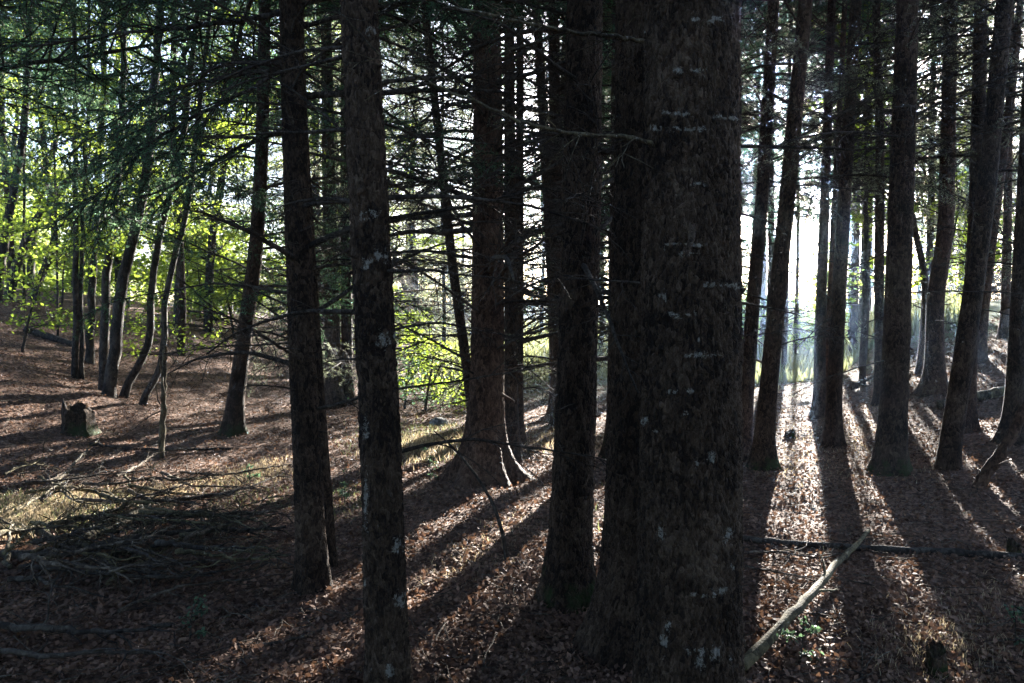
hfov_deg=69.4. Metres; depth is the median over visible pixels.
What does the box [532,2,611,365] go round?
spruce tree
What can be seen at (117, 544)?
fallen branch
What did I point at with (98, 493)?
fallen branch
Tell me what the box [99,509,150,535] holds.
fallen branch
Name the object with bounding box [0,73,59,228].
broadleaf tree
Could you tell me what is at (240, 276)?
shrub
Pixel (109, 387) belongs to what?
broadleaf tree
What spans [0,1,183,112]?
spruce tree
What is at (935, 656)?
tree stump
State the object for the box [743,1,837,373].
spruce tree
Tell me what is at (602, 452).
spruce tree
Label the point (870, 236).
spruce tree
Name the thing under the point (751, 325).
spruce tree
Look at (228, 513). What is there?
fallen branch
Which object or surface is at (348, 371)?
spruce tree
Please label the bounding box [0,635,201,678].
fallen branch
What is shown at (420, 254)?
broadleaf tree
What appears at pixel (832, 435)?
spruce tree
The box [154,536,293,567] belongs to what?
fallen branch
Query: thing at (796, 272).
spruce tree
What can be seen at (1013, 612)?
seedling
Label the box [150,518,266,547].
fallen branch
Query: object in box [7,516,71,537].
fallen branch
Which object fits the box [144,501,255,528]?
fallen branch
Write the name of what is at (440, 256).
spruce tree
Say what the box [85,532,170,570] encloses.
fallen branch
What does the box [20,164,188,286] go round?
shrub
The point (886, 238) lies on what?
spruce tree
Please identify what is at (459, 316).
spruce tree
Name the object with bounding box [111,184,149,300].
spruce tree
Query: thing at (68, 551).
fallen branch
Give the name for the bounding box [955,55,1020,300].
spruce tree
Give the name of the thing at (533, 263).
spruce tree
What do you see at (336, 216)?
spruce tree
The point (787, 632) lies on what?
seedling
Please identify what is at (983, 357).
spruce tree
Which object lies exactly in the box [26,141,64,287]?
spruce tree
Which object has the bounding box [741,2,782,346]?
spruce tree
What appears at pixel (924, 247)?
spruce tree
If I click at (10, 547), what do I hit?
fallen branch
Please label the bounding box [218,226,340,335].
shrub
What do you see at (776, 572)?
fallen branch
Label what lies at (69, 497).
fallen branch
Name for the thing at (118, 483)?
fallen branch
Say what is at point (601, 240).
spruce tree
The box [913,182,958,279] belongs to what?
broadleaf tree
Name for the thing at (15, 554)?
fallen branch
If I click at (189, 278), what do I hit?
shrub
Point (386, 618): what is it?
spruce tree
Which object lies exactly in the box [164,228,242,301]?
shrub
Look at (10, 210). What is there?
broadleaf tree
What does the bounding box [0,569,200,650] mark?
fallen branch
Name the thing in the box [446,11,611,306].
spruce tree
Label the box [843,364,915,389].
fallen log
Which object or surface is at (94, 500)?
fallen branch
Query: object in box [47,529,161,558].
fallen branch
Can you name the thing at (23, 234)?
broadleaf tree
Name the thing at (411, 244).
spruce tree
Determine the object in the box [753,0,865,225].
spruce tree
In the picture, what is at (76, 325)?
broadleaf tree
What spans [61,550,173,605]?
fallen branch
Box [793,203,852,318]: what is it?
broadleaf tree
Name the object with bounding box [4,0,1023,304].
sky
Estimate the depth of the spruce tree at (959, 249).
33.84 m
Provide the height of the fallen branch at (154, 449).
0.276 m
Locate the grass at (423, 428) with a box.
[0,415,605,538]
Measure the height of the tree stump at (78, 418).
0.410 m
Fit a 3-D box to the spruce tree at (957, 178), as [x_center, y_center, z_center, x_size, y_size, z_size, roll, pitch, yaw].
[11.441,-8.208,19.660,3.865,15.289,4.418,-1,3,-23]
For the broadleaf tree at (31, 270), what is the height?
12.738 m
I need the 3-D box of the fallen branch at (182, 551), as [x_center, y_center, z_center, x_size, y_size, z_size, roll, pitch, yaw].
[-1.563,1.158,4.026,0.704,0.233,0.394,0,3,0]
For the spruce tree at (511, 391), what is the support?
on the ground at (276, 394)
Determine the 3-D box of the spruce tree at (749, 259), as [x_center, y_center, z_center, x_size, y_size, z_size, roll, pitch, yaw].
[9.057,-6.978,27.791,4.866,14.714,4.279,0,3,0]
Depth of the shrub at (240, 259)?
29.77 m
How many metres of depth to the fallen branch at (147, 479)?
6.44 m
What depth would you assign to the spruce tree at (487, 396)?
6.39 m
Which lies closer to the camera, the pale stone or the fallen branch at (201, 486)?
the fallen branch at (201, 486)
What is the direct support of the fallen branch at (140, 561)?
on the ground at (276, 394)
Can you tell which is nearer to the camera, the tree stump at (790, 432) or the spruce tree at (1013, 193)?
the tree stump at (790, 432)
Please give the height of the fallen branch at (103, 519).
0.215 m
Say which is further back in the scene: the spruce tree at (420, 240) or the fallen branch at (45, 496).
the spruce tree at (420, 240)
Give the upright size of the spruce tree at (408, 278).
12.815 m
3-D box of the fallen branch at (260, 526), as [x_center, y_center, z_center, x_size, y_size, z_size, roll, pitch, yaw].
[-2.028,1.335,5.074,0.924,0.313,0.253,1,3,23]
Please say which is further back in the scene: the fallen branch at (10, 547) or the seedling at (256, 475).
the seedling at (256, 475)
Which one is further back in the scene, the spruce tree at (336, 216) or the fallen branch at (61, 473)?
the spruce tree at (336, 216)
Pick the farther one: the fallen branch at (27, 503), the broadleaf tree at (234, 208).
the broadleaf tree at (234, 208)
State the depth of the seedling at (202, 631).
3.45 m
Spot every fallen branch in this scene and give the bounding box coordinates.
[0,485,191,536]
[0,510,291,558]
[0,513,39,554]
[0,518,30,568]
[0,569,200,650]
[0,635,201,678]
[3,436,73,480]
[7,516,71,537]
[7,540,109,598]
[14,445,123,510]
[14,548,178,596]
[17,442,62,485]
[18,559,276,582]
[21,448,102,492]
[21,502,115,536]
[24,474,159,504]
[25,468,151,500]
[29,501,137,535]
[29,540,132,589]
[30,490,120,553]
[31,505,111,558]
[35,529,128,584]
[38,475,85,511]
[39,453,122,488]
[39,466,104,500]
[45,533,103,558]
[46,541,165,591]
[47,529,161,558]
[50,490,138,513]
[52,483,153,548]
[55,431,119,482]
[55,481,166,511]
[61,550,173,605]
[64,538,140,591]
[66,504,133,534]
[66,535,145,562]
[73,524,196,562]
[75,481,195,510]
[77,496,173,533]
[80,508,119,521]
[82,461,224,488]
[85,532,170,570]
[89,441,243,454]
[91,514,163,564]
[92,525,201,576]
[94,528,173,584]
[99,489,183,509]
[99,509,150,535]
[99,541,190,585]
[104,491,191,510]
[104,508,230,543]
[107,514,245,545]
[113,506,199,540]
[115,448,175,477]
[115,517,201,541]
[117,557,261,612]
[121,460,163,488]
[122,537,208,574]
[123,520,223,563]
[126,500,242,541]
[127,489,233,506]
[128,455,198,495]
[131,462,196,487]
[131,509,274,544]
[135,560,223,593]
[142,541,294,572]
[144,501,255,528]
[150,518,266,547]
[154,485,217,522]
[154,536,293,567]
[160,471,272,496]
[166,472,292,500]
[167,468,225,482]
[169,490,292,522]
[169,504,274,520]
[175,539,292,576]
[178,515,276,535]
[179,463,292,481]
[179,476,253,504]
[179,507,251,545]
[180,483,292,541]
[184,492,293,548]
[199,522,287,572]
[254,610,359,646]
[521,440,552,454]
[744,532,857,565]
[745,554,848,590]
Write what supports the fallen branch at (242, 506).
on the ground at (276, 394)
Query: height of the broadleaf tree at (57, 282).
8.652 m
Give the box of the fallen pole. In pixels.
[743,529,869,671]
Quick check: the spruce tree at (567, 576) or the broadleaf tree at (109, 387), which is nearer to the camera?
the spruce tree at (567, 576)
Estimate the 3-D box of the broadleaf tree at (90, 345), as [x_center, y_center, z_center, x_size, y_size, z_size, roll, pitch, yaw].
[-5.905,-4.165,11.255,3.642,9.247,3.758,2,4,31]
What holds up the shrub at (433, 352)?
on the ground at (276, 394)
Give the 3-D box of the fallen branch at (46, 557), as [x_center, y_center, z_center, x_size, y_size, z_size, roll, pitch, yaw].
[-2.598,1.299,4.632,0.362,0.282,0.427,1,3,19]
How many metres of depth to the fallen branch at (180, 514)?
4.98 m
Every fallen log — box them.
[23,326,71,346]
[743,535,1023,559]
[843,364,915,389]
[936,386,1004,408]
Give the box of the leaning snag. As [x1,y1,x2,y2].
[972,346,1023,487]
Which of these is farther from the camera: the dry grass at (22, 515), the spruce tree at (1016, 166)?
the spruce tree at (1016, 166)
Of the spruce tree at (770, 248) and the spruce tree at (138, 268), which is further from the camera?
the spruce tree at (138, 268)
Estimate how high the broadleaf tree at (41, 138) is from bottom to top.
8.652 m
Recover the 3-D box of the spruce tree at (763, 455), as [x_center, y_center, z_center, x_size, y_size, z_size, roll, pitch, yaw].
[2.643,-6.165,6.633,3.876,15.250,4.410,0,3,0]
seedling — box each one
[179,594,210,638]
[241,463,262,481]
[339,467,352,502]
[421,447,438,477]
[776,616,823,661]
[1003,603,1023,645]
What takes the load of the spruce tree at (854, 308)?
on the ground at (276, 394)
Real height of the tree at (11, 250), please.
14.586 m
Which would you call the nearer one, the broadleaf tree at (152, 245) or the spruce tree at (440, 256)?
the broadleaf tree at (152, 245)
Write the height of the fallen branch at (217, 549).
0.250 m
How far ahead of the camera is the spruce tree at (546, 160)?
10.41 m
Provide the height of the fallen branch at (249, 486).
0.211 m
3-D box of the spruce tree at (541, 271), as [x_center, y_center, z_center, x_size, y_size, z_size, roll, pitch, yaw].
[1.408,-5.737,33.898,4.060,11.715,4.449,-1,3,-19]
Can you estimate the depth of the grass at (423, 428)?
6.09 m
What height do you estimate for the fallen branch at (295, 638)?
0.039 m
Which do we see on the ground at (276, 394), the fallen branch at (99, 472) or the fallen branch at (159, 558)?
the fallen branch at (99, 472)
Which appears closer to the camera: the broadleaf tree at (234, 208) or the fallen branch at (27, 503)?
the fallen branch at (27, 503)
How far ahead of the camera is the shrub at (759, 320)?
19.57 m
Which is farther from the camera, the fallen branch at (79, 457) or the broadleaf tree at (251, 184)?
the broadleaf tree at (251, 184)
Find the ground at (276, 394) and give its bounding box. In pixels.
[0,288,1023,682]
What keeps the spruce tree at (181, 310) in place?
on the ground at (276, 394)
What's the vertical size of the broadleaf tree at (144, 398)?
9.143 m
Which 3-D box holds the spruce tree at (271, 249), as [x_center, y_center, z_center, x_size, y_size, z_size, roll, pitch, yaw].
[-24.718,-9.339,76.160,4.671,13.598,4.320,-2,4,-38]
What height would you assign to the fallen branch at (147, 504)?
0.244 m
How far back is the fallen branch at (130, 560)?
4.56 m
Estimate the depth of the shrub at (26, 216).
18.36 m
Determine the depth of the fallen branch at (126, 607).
3.90 m
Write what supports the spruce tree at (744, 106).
on the ground at (276, 394)
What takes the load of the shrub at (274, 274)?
on the ground at (276, 394)
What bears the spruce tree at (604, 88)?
on the ground at (276, 394)
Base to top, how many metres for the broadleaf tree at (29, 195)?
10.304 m
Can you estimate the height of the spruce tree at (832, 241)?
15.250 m
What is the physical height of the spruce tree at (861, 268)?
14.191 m
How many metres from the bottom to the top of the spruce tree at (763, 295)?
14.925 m
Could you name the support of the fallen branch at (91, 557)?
on the ground at (276, 394)
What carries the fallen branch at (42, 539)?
on the fallen branch at (110, 548)
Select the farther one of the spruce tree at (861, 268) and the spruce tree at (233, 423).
the spruce tree at (861, 268)
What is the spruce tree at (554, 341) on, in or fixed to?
on the ground at (276, 394)
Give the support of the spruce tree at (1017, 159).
on the ground at (276, 394)
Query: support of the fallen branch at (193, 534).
on the ground at (276, 394)
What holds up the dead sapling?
on the ground at (276, 394)
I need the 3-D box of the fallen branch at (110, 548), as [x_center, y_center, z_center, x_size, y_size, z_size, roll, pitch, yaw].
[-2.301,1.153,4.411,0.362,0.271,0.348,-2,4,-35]
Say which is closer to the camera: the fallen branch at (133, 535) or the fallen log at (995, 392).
the fallen branch at (133, 535)
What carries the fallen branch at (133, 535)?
on the ground at (276, 394)
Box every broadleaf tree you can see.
[0,0,181,378]
[0,0,182,379]
[0,0,279,398]
[0,3,110,302]
[0,3,120,300]
[0,5,168,288]
[0,7,53,304]
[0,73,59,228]
[0,78,111,292]
[1,1,270,305]
[1,18,92,286]
[3,1,270,300]
[3,123,60,287]
[4,0,242,364]
[6,0,118,335]
[23,0,330,398]
[25,0,335,405]
[36,8,417,332]
[44,35,277,307]
[45,0,245,390]
[67,6,250,334]
[90,94,238,294]
[193,177,266,246]
[212,20,338,275]
[230,25,471,310]
[308,54,471,322]
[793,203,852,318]
[913,139,1014,302]
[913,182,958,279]
[918,95,1015,289]
[924,170,1014,275]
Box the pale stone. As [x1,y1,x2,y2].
[429,417,449,425]
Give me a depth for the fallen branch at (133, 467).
7.01 m
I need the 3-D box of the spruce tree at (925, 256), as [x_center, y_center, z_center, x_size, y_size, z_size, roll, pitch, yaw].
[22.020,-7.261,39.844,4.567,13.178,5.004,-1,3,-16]
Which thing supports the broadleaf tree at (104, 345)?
on the ground at (276, 394)
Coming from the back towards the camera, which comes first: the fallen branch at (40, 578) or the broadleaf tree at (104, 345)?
the broadleaf tree at (104, 345)
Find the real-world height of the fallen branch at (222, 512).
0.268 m
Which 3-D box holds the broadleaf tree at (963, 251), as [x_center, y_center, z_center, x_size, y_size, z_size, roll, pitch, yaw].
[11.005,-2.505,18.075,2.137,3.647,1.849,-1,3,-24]
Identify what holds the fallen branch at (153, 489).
on the ground at (276, 394)
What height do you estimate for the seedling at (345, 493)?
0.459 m
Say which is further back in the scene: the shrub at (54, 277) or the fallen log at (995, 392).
the shrub at (54, 277)
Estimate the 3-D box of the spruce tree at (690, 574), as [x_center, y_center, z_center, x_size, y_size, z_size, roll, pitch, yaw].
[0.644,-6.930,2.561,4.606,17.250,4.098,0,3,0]
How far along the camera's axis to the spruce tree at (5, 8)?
5.03 m
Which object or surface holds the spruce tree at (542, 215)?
on the ground at (276, 394)
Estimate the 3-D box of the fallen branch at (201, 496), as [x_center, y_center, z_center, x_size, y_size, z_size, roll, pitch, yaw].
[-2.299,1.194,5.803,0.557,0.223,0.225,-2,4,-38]
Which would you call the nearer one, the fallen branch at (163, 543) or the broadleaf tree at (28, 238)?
the fallen branch at (163, 543)
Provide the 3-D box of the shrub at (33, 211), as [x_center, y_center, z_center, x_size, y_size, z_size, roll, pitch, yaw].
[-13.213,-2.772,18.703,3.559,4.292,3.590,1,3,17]
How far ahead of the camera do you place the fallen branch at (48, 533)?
4.63 m
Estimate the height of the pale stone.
0.161 m
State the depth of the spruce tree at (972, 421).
7.72 m
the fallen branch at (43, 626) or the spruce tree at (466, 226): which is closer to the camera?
the fallen branch at (43, 626)
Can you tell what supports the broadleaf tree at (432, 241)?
on the ground at (276, 394)
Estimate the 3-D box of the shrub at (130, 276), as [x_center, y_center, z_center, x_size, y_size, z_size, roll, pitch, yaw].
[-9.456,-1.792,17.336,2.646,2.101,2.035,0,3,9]
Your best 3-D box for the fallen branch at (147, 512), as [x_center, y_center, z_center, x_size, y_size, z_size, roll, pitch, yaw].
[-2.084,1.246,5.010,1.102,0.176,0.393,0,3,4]
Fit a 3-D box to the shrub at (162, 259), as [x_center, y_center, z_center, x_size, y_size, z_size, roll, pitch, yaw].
[-8.167,-1.711,19.301,2.470,3.277,2.491,-1,3,-23]
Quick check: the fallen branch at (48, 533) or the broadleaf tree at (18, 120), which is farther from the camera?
the broadleaf tree at (18, 120)
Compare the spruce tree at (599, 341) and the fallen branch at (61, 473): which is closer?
the fallen branch at (61, 473)
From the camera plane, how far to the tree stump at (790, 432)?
8.46 m
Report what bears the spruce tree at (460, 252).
on the ground at (276, 394)
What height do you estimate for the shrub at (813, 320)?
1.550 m
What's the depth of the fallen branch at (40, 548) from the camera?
4.49 m
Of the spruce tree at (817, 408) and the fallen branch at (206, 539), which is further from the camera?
the spruce tree at (817, 408)
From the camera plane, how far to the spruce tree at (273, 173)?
15.52 m
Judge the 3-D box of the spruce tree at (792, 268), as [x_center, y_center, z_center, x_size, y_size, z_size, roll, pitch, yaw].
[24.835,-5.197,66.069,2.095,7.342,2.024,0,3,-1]
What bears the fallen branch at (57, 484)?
on the ground at (276, 394)
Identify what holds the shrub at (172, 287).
on the ground at (276, 394)
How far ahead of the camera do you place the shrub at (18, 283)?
25.42 m
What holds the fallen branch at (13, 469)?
on the fallen branch at (41, 473)
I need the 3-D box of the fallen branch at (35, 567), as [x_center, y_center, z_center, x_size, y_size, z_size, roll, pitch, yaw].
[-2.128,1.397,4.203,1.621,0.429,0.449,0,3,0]
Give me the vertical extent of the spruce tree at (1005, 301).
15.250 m
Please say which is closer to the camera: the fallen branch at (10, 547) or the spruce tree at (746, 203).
the fallen branch at (10, 547)
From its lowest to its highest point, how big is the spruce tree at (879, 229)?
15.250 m
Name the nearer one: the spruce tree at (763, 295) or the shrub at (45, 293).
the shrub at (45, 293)
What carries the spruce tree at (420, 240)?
on the ground at (276, 394)
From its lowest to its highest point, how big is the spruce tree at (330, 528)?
9.250 m
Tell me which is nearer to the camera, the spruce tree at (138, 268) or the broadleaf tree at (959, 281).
the broadleaf tree at (959, 281)
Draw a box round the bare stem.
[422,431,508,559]
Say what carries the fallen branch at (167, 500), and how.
on the fallen branch at (141, 506)
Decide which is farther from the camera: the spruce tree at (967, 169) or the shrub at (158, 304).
the spruce tree at (967, 169)
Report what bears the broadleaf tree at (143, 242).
on the ground at (276, 394)
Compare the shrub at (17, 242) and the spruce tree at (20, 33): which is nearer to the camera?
the spruce tree at (20, 33)
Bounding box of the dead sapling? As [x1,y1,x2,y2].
[117,310,206,458]
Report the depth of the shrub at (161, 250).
25.83 m
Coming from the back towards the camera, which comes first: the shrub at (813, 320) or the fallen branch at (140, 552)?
the shrub at (813, 320)
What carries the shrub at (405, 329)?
on the ground at (276, 394)
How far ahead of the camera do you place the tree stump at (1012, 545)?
4.66 m
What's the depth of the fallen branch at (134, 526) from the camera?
5.06 m
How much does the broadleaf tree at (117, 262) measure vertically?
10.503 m
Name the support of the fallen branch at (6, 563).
on the ground at (276, 394)
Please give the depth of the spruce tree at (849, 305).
21.49 m
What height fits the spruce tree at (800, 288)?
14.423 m
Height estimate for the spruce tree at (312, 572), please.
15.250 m
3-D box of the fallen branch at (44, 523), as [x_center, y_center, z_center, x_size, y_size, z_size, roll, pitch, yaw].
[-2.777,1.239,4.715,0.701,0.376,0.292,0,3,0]
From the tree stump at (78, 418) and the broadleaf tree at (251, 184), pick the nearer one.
the tree stump at (78, 418)
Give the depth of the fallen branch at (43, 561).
3.77 m
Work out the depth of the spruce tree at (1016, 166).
18.33 m
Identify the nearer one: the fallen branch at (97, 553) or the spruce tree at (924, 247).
the fallen branch at (97, 553)
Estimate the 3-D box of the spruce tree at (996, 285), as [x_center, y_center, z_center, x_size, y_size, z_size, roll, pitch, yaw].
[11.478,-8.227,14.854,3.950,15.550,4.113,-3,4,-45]
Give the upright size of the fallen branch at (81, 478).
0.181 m
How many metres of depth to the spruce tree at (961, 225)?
27.82 m
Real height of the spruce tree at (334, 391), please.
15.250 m
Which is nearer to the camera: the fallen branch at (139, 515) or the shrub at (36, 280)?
the fallen branch at (139, 515)
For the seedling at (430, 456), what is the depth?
6.74 m
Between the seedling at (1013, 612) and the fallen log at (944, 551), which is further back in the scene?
the fallen log at (944, 551)
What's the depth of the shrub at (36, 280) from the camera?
10.65 m
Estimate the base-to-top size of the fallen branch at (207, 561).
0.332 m
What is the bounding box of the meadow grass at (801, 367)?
[420,284,961,383]
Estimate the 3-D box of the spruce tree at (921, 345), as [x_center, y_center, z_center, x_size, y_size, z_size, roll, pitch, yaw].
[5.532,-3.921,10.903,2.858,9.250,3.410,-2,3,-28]
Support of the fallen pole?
on the ground at (276, 394)
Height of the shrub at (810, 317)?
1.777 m
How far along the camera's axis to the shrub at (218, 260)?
17.36 m
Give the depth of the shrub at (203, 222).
22.43 m
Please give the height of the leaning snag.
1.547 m
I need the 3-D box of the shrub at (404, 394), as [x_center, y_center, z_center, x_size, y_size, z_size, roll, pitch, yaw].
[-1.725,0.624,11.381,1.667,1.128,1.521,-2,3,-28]
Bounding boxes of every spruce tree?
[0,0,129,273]
[0,0,279,159]
[0,0,615,597]
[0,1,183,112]
[3,0,461,437]
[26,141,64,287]
[29,0,339,355]
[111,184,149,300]
[132,6,430,567]
[138,0,632,682]
[170,0,461,409]
[200,5,420,374]
[223,0,469,405]
[241,5,472,395]
[262,0,615,489]
[262,190,286,311]
[264,17,424,345]
[318,0,745,682]
[329,0,553,408]
[353,5,471,352]
[372,0,644,674]
[382,1,610,462]
[382,14,459,334]
[388,0,610,444]
[393,0,853,614]
[393,7,503,344]
[399,0,611,416]
[400,187,448,313]
[409,0,611,425]
[424,144,464,316]
[425,65,540,339]
[435,97,472,329]
[437,5,537,337]
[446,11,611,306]
[465,0,799,459]
[523,1,610,352]
[523,129,546,333]
[524,0,748,293]
[524,194,547,315]
[531,49,609,347]
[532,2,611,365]
[541,1,778,232]
[597,50,610,353]
[602,0,793,265]
[607,3,795,256]
[740,0,890,329]
[740,0,926,461]
[740,0,941,418]
[740,0,997,471]
[740,3,819,348]
[741,0,993,447]
[741,0,1000,387]
[741,0,1023,476]
[741,2,781,316]
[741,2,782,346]
[741,7,961,224]
[741,43,810,314]
[741,144,811,319]
[743,0,1020,405]
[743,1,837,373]
[745,0,849,354]
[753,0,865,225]
[761,0,1023,397]
[763,0,1023,433]
[767,9,972,360]
[781,0,967,327]
[782,0,1013,374]
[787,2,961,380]
[789,20,873,324]
[789,245,794,297]
[797,0,971,359]
[799,95,884,324]
[800,115,919,309]
[801,8,937,334]
[803,0,1023,470]
[837,4,1023,446]
[840,2,935,304]
[859,47,925,304]
[861,3,1019,281]
[866,1,1023,339]
[870,2,1019,295]
[872,19,1000,300]
[884,169,949,300]
[913,3,1018,300]
[914,1,1023,296]
[916,0,1023,363]
[916,23,1021,294]
[918,0,1021,289]
[919,45,1000,295]
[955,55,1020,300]
[957,13,1023,288]
[964,13,1023,301]
[967,48,1022,232]
[991,37,1023,300]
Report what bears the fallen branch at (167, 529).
on the ground at (276, 394)
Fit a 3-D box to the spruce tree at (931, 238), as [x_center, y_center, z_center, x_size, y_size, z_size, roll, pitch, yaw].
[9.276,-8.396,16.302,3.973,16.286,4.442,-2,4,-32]
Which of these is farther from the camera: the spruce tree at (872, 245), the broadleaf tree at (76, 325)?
the spruce tree at (872, 245)
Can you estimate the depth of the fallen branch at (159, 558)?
4.27 m
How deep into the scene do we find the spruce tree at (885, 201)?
21.38 m
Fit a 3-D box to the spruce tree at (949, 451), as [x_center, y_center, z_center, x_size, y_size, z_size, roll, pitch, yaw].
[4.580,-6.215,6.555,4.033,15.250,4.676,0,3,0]
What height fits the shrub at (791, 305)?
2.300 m
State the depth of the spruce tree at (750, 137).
16.05 m
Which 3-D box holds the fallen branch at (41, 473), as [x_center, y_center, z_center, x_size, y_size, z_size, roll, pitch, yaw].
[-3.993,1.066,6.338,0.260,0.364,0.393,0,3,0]
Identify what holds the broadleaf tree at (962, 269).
on the ground at (276, 394)
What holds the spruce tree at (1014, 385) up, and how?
on the ground at (276, 394)
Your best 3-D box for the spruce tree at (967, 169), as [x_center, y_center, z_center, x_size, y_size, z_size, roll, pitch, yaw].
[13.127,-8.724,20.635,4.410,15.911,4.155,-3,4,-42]
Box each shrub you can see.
[0,147,146,295]
[0,153,69,271]
[0,204,60,283]
[0,205,85,293]
[0,227,124,351]
[4,268,61,289]
[5,234,69,288]
[8,231,133,316]
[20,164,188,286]
[33,227,165,295]
[59,232,133,296]
[110,257,156,297]
[110,269,231,363]
[111,202,272,288]
[113,265,156,302]
[135,225,193,307]
[136,221,226,309]
[142,251,236,323]
[148,215,243,317]
[162,223,286,337]
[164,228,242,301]
[216,246,270,313]
[216,246,277,312]
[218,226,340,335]
[260,250,285,311]
[340,282,450,355]
[346,349,461,408]
[397,334,469,412]
[742,295,788,348]
[759,288,814,352]
[788,309,849,350]
[790,301,848,333]
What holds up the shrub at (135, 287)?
on the ground at (276, 394)
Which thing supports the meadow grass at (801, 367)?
on the ground at (276, 394)
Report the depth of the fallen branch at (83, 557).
4.45 m
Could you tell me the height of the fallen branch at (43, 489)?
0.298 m
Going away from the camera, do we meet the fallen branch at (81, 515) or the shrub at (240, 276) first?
the fallen branch at (81, 515)
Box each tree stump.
[60,399,101,436]
[784,429,795,438]
[923,639,948,677]
[1005,537,1021,552]
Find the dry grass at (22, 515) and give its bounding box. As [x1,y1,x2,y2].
[0,395,1023,682]
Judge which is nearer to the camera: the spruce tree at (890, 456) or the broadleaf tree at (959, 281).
the spruce tree at (890, 456)
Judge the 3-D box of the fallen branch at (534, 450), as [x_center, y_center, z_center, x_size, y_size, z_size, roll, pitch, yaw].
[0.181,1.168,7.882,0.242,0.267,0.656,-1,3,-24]
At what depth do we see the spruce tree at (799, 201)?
14.31 m
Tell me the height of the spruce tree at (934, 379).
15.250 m
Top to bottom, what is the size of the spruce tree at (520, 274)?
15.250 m
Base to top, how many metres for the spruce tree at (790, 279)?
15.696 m
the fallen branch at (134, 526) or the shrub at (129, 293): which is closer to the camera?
the fallen branch at (134, 526)
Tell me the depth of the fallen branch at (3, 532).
5.25 m
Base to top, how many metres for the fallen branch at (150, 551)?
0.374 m
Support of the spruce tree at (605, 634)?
on the ground at (276, 394)
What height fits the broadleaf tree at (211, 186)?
10.035 m
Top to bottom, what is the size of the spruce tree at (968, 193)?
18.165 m
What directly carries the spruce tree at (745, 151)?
on the ground at (276, 394)
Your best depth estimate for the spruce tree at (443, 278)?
20.32 m
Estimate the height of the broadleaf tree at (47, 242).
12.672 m
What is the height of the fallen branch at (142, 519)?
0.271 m
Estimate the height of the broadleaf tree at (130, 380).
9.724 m
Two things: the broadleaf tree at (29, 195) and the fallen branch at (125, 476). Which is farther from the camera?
the broadleaf tree at (29, 195)
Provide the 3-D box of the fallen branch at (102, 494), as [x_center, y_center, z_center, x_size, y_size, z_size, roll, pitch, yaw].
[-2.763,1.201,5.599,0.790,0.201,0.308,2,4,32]
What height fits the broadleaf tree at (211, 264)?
11.030 m
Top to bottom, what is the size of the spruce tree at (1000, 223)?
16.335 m
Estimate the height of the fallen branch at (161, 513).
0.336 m
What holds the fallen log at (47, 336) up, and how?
on the ground at (276, 394)
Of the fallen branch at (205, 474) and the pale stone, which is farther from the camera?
the pale stone
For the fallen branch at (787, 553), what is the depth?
4.61 m
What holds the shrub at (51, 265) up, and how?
on the ground at (276, 394)
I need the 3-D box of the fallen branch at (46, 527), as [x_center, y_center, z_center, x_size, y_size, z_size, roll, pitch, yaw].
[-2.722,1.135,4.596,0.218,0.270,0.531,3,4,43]
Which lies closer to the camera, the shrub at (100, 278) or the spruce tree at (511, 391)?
the spruce tree at (511, 391)
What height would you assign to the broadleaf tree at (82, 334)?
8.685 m
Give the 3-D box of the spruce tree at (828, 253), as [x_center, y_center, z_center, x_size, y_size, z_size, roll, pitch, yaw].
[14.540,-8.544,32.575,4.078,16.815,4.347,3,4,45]
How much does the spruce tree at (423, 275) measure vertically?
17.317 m
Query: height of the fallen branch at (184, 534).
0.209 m

